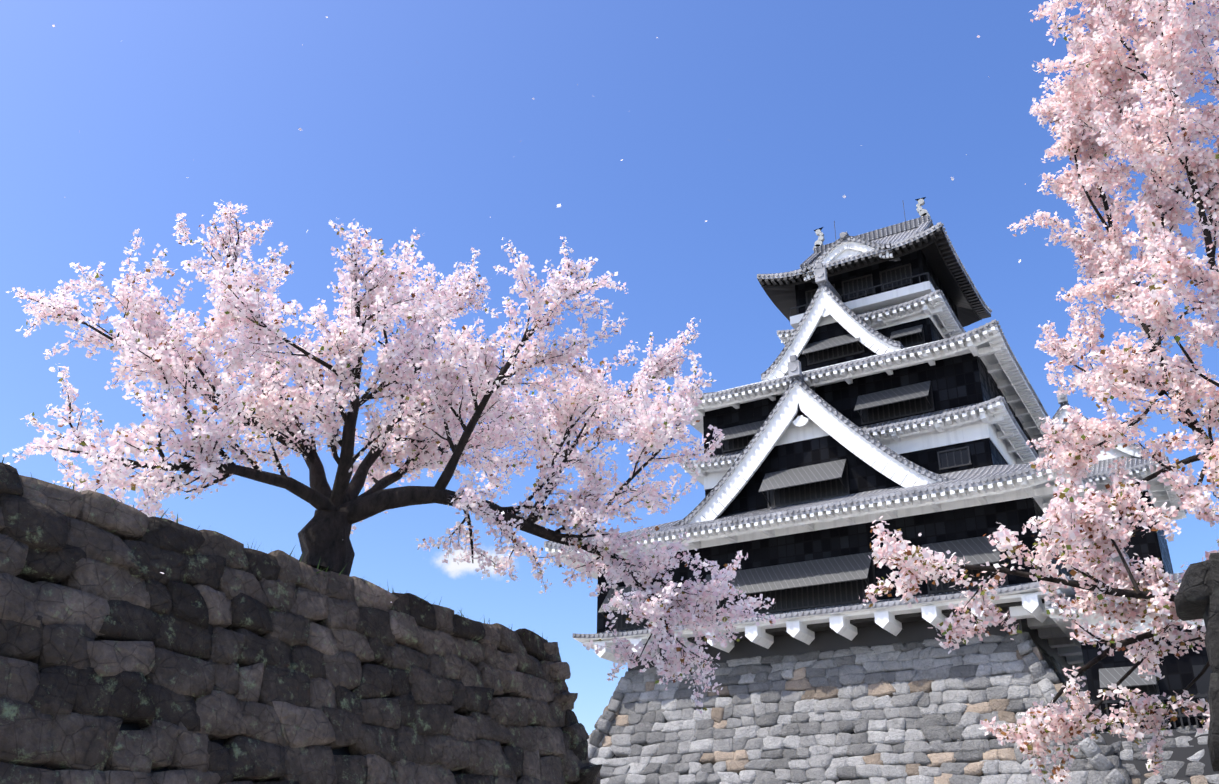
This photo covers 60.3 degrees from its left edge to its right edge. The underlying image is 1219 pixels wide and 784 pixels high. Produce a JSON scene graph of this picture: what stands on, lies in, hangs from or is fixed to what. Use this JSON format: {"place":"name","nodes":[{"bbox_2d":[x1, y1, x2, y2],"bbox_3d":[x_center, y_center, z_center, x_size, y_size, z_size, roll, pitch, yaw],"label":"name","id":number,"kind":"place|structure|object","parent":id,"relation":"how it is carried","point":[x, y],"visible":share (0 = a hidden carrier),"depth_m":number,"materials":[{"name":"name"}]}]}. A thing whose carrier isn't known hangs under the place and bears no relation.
{"place":"outdoors","nodes":[
{"label":"outdoors","id":0,"kind":"place"},
{"bbox_2d":[2,455,546,639],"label":"grass tufts","id":1,"kind":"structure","parent":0,"point":[289,555],"depth_m":16.05,"materials":[{"name":"green plant"}]},
{"bbox_2d":[0,462,602,783],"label":"stone wall","id":2,"kind":"structure","parent":0,"point":[280,667],"depth_m":14.02,"materials":[{"name":"grey stone"}]},
{"bbox_2d":[2,200,780,713],"bbox_3d":[-3.290,0.505,19.677,10.248,10.012,12.172,-14,-29,28],"label":"cherry tree","id":3,"kind":"object","parent":2,"relation":"on","point":[224,312],"depth_m":18.83,"materials":[{"name":"pink plant"}]},
{"bbox_2d":[52,16,1112,602],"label":"petals","id":4,"kind":"object","parent":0,"point":[560,206],"visible":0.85,"depth_m":9.04,"materials":[{"name":"pink plant"}]},
{"bbox_2d":[0,0,1218,734],"label":"sky","id":5,"kind":"structure","parent":0,"point":[750,119],"materials":[{"name":"blue"}]},
{"bbox_2d":[859,0,1218,783],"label":"cherry tree","id":6,"kind":"object","parent":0,"point":[1151,242],"depth_m":13.55,"materials":[{"name":"pink plant"}]},
{"label":"ground","id":7,"kind":"structure","parent":0,"visible":0},
{"bbox_2d":[601,674,1090,783],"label":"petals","id":8,"kind":"object","parent":7,"relation":"on","point":[614,756],"depth_m":48.33,"materials":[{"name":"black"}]},
{"bbox_2d":[544,197,1135,696],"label":"castle keep","id":9,"kind":"structure","parent":8,"relation":"on","point":[890,361],"depth_m":54.25,"materials":[{"name":"paint"}]},
{"bbox_2d":[587,632,1131,783],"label":"keep base stones","id":10,"kind":"object","parent":8,"relation":"on","point":[794,719],"visible":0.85,"depth_m":48.49,"materials":[{"name":"grey stone"}]},
{"bbox_2d":[1041,387,1186,575],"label":"castle turret","id":11,"kind":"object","parent":7,"relation":"on","point":[1148,543],"visible":0.21,"depth_m":71.75,"materials":[{"name":"paint"}]},
{"bbox_2d":[1095,725,1218,783],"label":"stone wall","id":12,"kind":"structure","parent":7,"relation":"on","point":[1183,754],"depth_m":40.79,"materials":[{"name":"black stone"}]},
{"bbox_2d":[1045,572,1212,732],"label":"castle building","id":13,"kind":"structure","parent":12,"relation":"on","point":[1181,673],"depth_m":42.78,"materials":[{"name":"paint"}]},
{"bbox_2d":[1174,553,1218,771],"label":"wall","id":14,"kind":"structure","parent":7,"relation":"on","point":[1196,596],"depth_m":8.55,"materials":[{"name":"grey stone"}]}
]}

